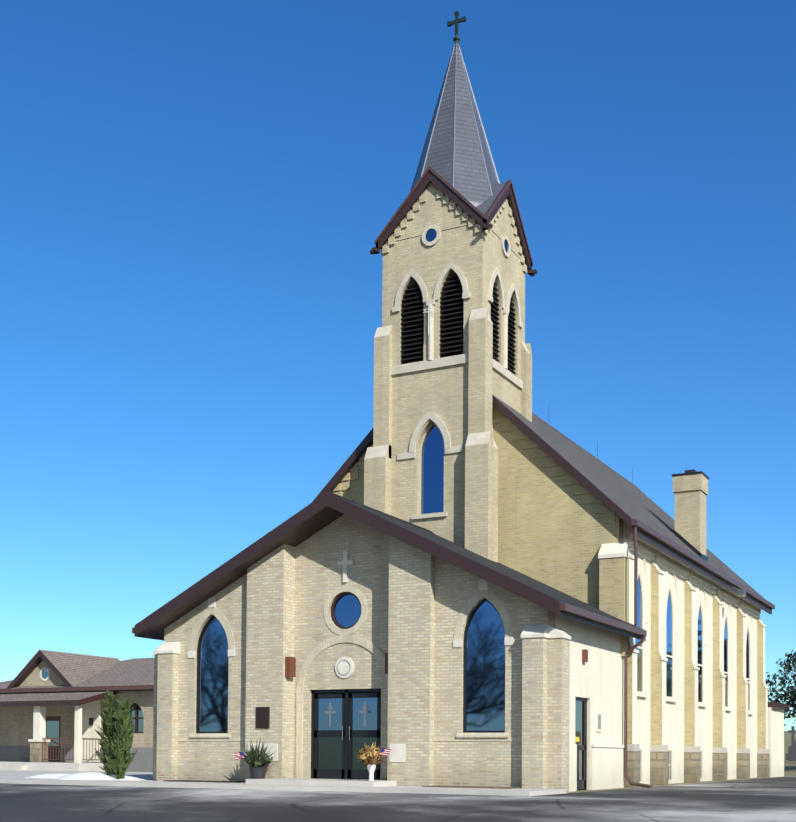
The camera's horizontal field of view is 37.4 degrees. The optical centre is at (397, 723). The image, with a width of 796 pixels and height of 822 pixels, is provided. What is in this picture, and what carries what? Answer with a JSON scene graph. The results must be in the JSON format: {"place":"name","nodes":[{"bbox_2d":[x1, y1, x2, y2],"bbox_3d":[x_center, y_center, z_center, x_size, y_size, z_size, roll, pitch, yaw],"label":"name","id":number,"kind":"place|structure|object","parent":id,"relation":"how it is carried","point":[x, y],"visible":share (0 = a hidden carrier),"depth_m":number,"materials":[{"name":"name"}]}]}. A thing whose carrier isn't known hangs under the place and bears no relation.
{"place":"outdoors","nodes":[
{"label":"outdoors","id":0,"kind":"place"},
{"bbox_2d":[6,650,120,688],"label":"gable roof","id":1,"kind":"structure","parent":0,"point":[45,668],"depth_m":49.83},
{"bbox_2d":[0,691,153,752],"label":"hall walls","id":2,"kind":"structure","parent":0,"point":[16,726],"depth_m":49.23,"materials":[{"name":"beige brick"}]},
{"bbox_2d":[0,692,117,770],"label":"porch","id":3,"kind":"object","parent":2,"relation":"attached to","point":[39,741],"visible":0.85,"depth_m":47.01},
{"bbox_2d":[0,658,153,693],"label":"hall roof","id":4,"kind":"structure","parent":2,"relation":"on","point":[135,674],"depth_m":49.11,"materials":[{"name":"brown"}]},
{"bbox_2d":[46,699,145,761],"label":"windows","id":5,"kind":"structure","parent":2,"relation":"in","point":[53,726],"depth_m":49.45,"materials":[{"name":"blue glass"}]},
{"bbox_2d":[164,574,246,780],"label":"wall","id":6,"kind":"structure","parent":0,"point":[209,760],"depth_m":30.72,"materials":[{"name":"beige brick"}]},
{"bbox_2d":[188,597,234,737],"bbox_3d":[-4.866,-1.462,30.880,1.520,3.670,0.220,0,-2,28],"label":"window surround","id":7,"kind":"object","parent":6,"relation":"in","point":[216,647],"depth_m":30.96,"materials":[{"name":"beige stone"}]},
{"bbox_2d":[245,544,294,782],"bbox_3d":[-3.244,-1.317,30.052,1.120,6.460,0.600,0,-2,28],"label":"pilaster","id":8,"kind":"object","parent":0,"point":[270,624],"depth_m":29.77,"materials":[{"name":"beige brick"}]},
{"bbox_2d":[0,770,565,795],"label":"sidewalk","id":9,"kind":"structure","parent":0,"point":[295,784],"depth_m":27.80,"materials":[{"name":"concrete"}]},
{"bbox_2d":[25,773,68,777],"bbox_3d":[-9.475,1.511,33.696,2.741,0.150,1.384,0,-2,28],"label":"snow patch","id":10,"kind":"object","parent":9,"relation":"on","point":[48,776],"visible":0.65,"depth_m":33.47,"materials":[{"name":"white snow"}]},
{"bbox_2d":[55,772,144,779],"bbox_3d":[-8.295,1.443,32.103,3.213,0.220,1.589,0,-2,28],"label":"snow pile","id":11,"kind":"object","parent":9,"relation":"on","point":[91,776],"visible":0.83,"depth_m":31.75,"materials":[{"name":"white snow"}]},
{"bbox_2d":[233,739,277,778],"bbox_3d":[-3.463,0.916,29.369,1.349,1.157,1.421,0,-2,28],"label":"planter","id":12,"kind":"object","parent":9,"relation":"on","point":[258,759],"visible":0.98,"depth_m":29.16,"materials":[{"name":"grey"}]},
{"bbox_2d":[163,780,521,788],"bbox_3d":[-1.656,1.473,28.613,9.800,0.030,0.750,0,-2,28],"label":"gravel strip","id":13,"kind":"object","parent":9,"relation":"on","point":[489,787],"visible":0.86,"depth_m":26.98,"materials":[{"name":"grey gravel"}]},
{"bbox_2d":[152,624,570,792],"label":"corner buttresses","id":14,"kind":"structure","parent":9,"relation":"on","point":[545,697],"depth_m":26.41,"materials":[{"name":"beige brick"}]},
{"bbox_2d":[356,741,390,780],"bbox_3d":[-0.565,0.941,27.680,1.096,1.060,1.015,0,-2,28],"label":"planter","id":15,"kind":"object","parent":9,"relation":"on","point":[369,759],"visible":0.98,"depth_m":27.57,"materials":[{"name":"white"}]},
{"bbox_2d":[293,514,388,779],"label":"entrance wall","id":16,"kind":"structure","parent":0,"point":[318,572],"depth_m":29.44,"materials":[{"name":"beige brick"}]},
{"bbox_2d":[295,635,387,777],"bbox_3d":[-1.334,-0.409,29.246,2.820,3.590,0.070,0,-2,28],"label":"door arch trim","id":17,"kind":"structure","parent":16,"relation":"attached to","point":[344,666],"depth_m":29.57,"materials":[{"name":"beige stone"}]},
{"bbox_2d":[323,585,366,634],"bbox_3d":[-1.281,-2.811,29.377,1.260,1.260,0.155,0,-2,28],"label":"window surround","id":18,"kind":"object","parent":16,"relation":"in","point":[348,611],"depth_m":29.41,"materials":[{"name":"beige stone"}]},
{"bbox_2d":[337,551,352,582],"bbox_3d":[-1.310,-3.903,29.337,0.440,0.780,0.070,0,-2,28],"label":"cross","id":19,"kind":"object","parent":16,"relation":"attached to","point":[345,562],"visible":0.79,"depth_m":29.31,"materials":[{"name":"white stone"}]},
{"bbox_2d":[311,688,380,778],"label":"narthex doors","id":20,"kind":"structure","parent":16,"relation":"in","point":[345,724],"depth_m":29.38,"materials":[{"name":"black glass"}]},
{"bbox_2d":[0,783,795,821],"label":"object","id":21,"kind":"structure","parent":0,"point":[47,803],"depth_m":21.54,"materials":[{"name":"asphalt"}]},
{"bbox_2d":[0,0,795,730],"label":"sky","id":22,"kind":"structure","parent":0,"point":[196,196],"materials":[{"name":"blue"}]},
{"bbox_2d":[387,535,434,785],"bbox_3d":[0.398,-1.342,28.126,1.120,6.460,0.600,0,-2,28],"label":"pilaster","id":23,"kind":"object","parent":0,"point":[411,613],"depth_m":27.83,"materials":[{"name":"beige brick"}]},
{"bbox_2d":[382,223,524,547],"bbox_3d":[1.658,-5.975,34.976,3.200,16.100,3.200,0,-2,28],"label":"tower shaft","id":24,"kind":"object","parent":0,"point":[477,259],"visible":0.33,"depth_m":33.79,"materials":[{"name":"beige brick"}]},
{"bbox_2d":[423,303,435,334],"bbox_3d":[0.935,-11.518,33.617,0.420,0.900,0.172,0,-2,28],"label":"cross","id":25,"kind":"object","parent":24,"relation":"attached to","point":[430,311],"visible":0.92,"depth_m":33.54,"materials":[{"name":"white stone"}]},
{"bbox_2d":[397,411,463,519],"bbox_3d":[0.957,-7.376,33.669,2.100,3.061,0.320,0,-2,28],"label":"window surround","id":26,"kind":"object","parent":24,"relation":"in","point":[431,492],"depth_m":33.78,"materials":[{"name":"beige stone"}]},
{"bbox_2d":[381,182,526,272],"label":"tower gables","id":27,"kind":"object","parent":24,"relation":"on","point":[432,213],"visible":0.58,"depth_m":33.87,"materials":[{"name":"beige brick"}]},
{"bbox_2d":[370,166,536,276],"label":"tower gable roofs","id":28,"kind":"structure","parent":27,"relation":"on","point":[484,213],"depth_m":33.92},
{"bbox_2d":[410,43,499,206],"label":"spire","id":29,"kind":"structure","parent":28,"relation":"on","point":[456,154],"depth_m":34.47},
{"bbox_2d":[447,11,465,46],"bbox_3d":[1.762,-20.825,35.365,0.600,1.110,0.200,0,-2,28],"label":"cross","id":30,"kind":"object","parent":29,"relation":"on","point":[456,22],"visible":0.96,"depth_m":35.33,"materials":[{"name":"green metal"}]},
{"bbox_2d":[391,261,522,388],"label":"window surrounds","id":31,"kind":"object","parent":24,"relation":"attached to","point":[432,363],"depth_m":33.81,"materials":[{"name":"beige stone"}]},
{"bbox_2d":[400,274,515,372],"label":"louvers","id":32,"kind":"object","parent":24,"relation":"in","point":[453,305],"visible":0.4,"depth_m":33.98,"materials":[{"name":"black wood"}]},
{"bbox_2d":[317,406,622,778],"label":"wall","id":33,"kind":"structure","parent":0,"point":[559,525],"depth_m":32.79,"materials":[{"name":"beige brick"}]},
{"bbox_2d":[553,612,623,789],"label":"side wall","id":34,"kind":"structure","parent":0,"point":[596,680],"depth_m":29.52,"materials":[{"name":"beige paint"}]},
{"bbox_2d":[575,697,586,789],"bbox_3d":[4.379,0.500,28.636,0.080,2.260,1.080,0,-2,28],"label":"side door","id":35,"kind":"structure","parent":34,"relation":"attached to","point":[581,723],"depth_m":28.85,"materials":[{"name":"black metal"}]},
{"bbox_2d":[569,649,623,791],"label":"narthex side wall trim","id":36,"kind":"structure","parent":34,"relation":"attached to","point":[606,766],"depth_m":29.64,"materials":[{"name":"white paint"}]},
{"bbox_2d":[624,636,652,787],"bbox_3d":[6.414,-0.314,31.004,1.060,4.010,0.344,-2,-3,61],"label":"downspout","id":37,"kind":"object","parent":34,"relation":"attached to","point":[636,645],"visible":0.96,"depth_m":31.31,"materials":[{"name":"brown metal"}]},
{"bbox_2d":[569,731,795,792],"bbox_3d":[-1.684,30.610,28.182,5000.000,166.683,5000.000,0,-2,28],"label":"field ground","id":38,"kind":"structure","parent":0,"point":[789,768],"depth_m":59.01,"materials":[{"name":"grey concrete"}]},
{"bbox_2d":[0,699,152,771],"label":"wall","id":39,"kind":"structure","parent":38,"relation":"on","point":[142,759],"depth_m":48.38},
{"bbox_2d":[94,690,120,774],"bbox_3d":[-7.737,0.357,31.924,0.852,2.548,0.786,0,-2,28],"label":"arborvitae shrub","id":40,"kind":"object","parent":38,"relation":"on","point":[108,711],"visible":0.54,"depth_m":31.77,"materials":[{"name":"green plant"}]},
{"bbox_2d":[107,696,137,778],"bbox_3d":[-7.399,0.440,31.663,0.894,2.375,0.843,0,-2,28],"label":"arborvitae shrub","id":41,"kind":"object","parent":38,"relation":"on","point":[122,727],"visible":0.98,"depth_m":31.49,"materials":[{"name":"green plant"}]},
{"bbox_2d":[364,307,531,779],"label":"buttresses","id":42,"kind":"structure","parent":38,"relation":"on","point":[481,493],"depth_m":32.87,"materials":[{"name":"beige brick"}]},
{"bbox_2d":[434,557,552,786],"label":"wall","id":43,"kind":"structure","parent":38,"relation":"on","point":[480,763],"depth_m":27.42,"materials":[{"name":"beige brick"}]},
{"bbox_2d":[453,579,513,736],"bbox_3d":[1.994,-1.509,27.253,1.520,3.670,0.220,0,-2,28],"label":"window surround","id":44,"kind":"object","parent":43,"relation":"in","point":[488,634],"depth_m":27.32,"materials":[{"name":"beige stone"}]},
{"bbox_2d":[312,394,774,613],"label":"roof","id":45,"kind":"structure","parent":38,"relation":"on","point":[629,503],"depth_m":36.06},
{"bbox_2d":[548,411,632,482],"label":"lightning rods","id":46,"kind":"object","parent":45,"relation":"on","point":[597,449],"visible":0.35,"depth_m":46.95,"materials":[{"name":"grey metal"}]},
{"bbox_2d":[672,469,708,561],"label":"chimney","id":47,"kind":"object","parent":45,"relation":"on","point":[690,489],"visible":0.81,"depth_m":40.17,"materials":[{"name":"beige brick"}]},
{"bbox_2d":[733,587,745,596],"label":"floodlight","id":48,"kind":"object","parent":45,"relation":"attached to","point":[741,592],"visible":1,"depth_m":41.66,"materials":[{"name":"silver metal"}]},
{"bbox_2d":[598,541,628,656],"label":"buttress","id":49,"kind":"structure","parent":38,"relation":"on","point":[613,558],"depth_m":31.52,"materials":[{"name":"beige brick"}]},
{"bbox_2d":[624,552,639,787],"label":"buttress","id":50,"kind":"structure","parent":38,"relation":"on","point":[633,759],"depth_m":31.69,"materials":[{"name":"white paint"}]},
{"bbox_2d":[650,561,667,784],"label":"buttress","id":51,"kind":"structure","parent":38,"relation":"on","point":[658,758],"depth_m":34.33,"materials":[{"name":"beige brick"}]},
{"bbox_2d":[539,776,795,802],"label":"pavement","id":52,"kind":"structure","parent":38,"relation":"on","point":[748,789],"depth_m":27.59,"materials":[{"name":"concrete"}]},
{"bbox_2d":[623,521,756,784],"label":"wall","id":53,"kind":"structure","parent":38,"relation":"on","point":[675,727],"depth_m":39.45,"materials":[{"name":"beige paint"}]},
{"bbox_2d":[633,526,637,626],"bbox_3d":[6.303,-3.796,31.249,0.090,2.912,0.331,0,-2,7],"label":"downspout","id":54,"kind":"object","parent":53,"relation":"attached to","point":[635,572],"visible":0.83,"depth_m":31.10,"materials":[{"name":"brown metal"}]},
{"bbox_2d":[625,523,761,617],"bbox_3d":[10.590,-4.945,40.293,0.210,0.723,18.250,0,-2,28],"label":"nave corbel table","id":55,"kind":"object","parent":53,"relation":"attached to","point":[662,559],"visible":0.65,"depth_m":37.82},
{"bbox_2d":[635,556,753,779],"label":"nave windows","id":56,"kind":"structure","parent":53,"relation":"in","point":[669,654],"depth_m":36.95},
{"bbox_2d":[684,579,699,782],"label":"buttress","id":57,"kind":"structure","parent":38,"relation":"on","point":[691,758],"depth_m":37.78,"materials":[{"name":"beige brick"}]},
{"bbox_2d":[712,594,726,780],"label":"buttress","id":58,"kind":"structure","parent":38,"relation":"on","point":[719,760],"depth_m":41.26,"materials":[{"name":"beige brick"}]},
{"bbox_2d":[736,607,749,778],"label":"buttress","id":59,"kind":"structure","parent":38,"relation":"on","point":[742,760],"depth_m":44.75,"materials":[{"name":"beige brick"}]},
{"bbox_2d":[757,618,769,777],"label":"buttress","id":60,"kind":"structure","parent":38,"relation":"on","point":[763,760],"depth_m":48.25,"materials":[{"name":"beige brick"}]},
{"bbox_2d":[768,702,789,776],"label":"sacristy","id":61,"kind":"structure","parent":38,"relation":"on","point":[776,728],"depth_m":49.59,"materials":[{"name":"white paint"}]},
{"bbox_2d":[765,650,795,725],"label":"conifer tree","id":62,"kind":"object","parent":38,"relation":"on","point":[790,692],"visible":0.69,"depth_m":59.41,"materials":[{"name":"green plant"}]},
{"bbox_2d":[786,726,795,759],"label":"gravestone","id":63,"kind":"object","parent":38,"relation":"on","point":[792,731],"visible":0.63,"depth_m":81.53,"materials":[{"name":"stone"}]},
{"bbox_2d":[788,743,795,760],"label":"gravestone","id":64,"kind":"object","parent":38,"relation":"on","point":[792,752],"visible":0.91,"depth_m":78.07,"materials":[{"name":"stone"}]},
{"bbox_3d":[-4.673,-0.231,34.181,0.380,4.485,5.420,0,-2,28],"label":"narthex","id":65,"kind":"object","parent":38,"relation":"on","visible":0},
{"bbox_2d":[256,707,269,727],"bbox_3d":[-3.416,-0.145,29.754,0.400,0.540,0.045,0,-2,28],"label":"wall plaque","id":66,"kind":"object","parent":65,"relation":"attached to","point":[262,717],"visible":0.98,"depth_m":29.73,"materials":[{"name":"brown metal"}]},
{"bbox_2d":[248,743,404,761],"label":"narthex corner stones","id":67,"kind":"object","parent":65,"relation":"attached to","point":[397,753],"visible":0.57,"depth_m":28.01,"materials":[{"name":"stone"}]},
{"bbox_2d":[285,653,387,676],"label":"narthex sconces","id":68,"kind":"object","parent":65,"relation":"attached to","point":[290,666],"visible":0.64,"depth_m":29.59,"materials":[{"name":"orange metal"}]},
{"bbox_2d":[178,737,521,740],"bbox_3d":[-1.471,0.393,28.976,9.900,0.090,0.034,0,-2,28],"label":"window sill","id":69,"kind":"structure","parent":65,"relation":"attached to","point":[435,739],"depth_m":27.50,"materials":[{"name":"beige stone"}]},
{"bbox_2d":[132,491,646,640],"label":"roof","id":70,"kind":"structure","parent":65,"relation":"on","point":[313,517],"depth_m":29.16,"materials":[{"name":"brown metal"}]}
]}

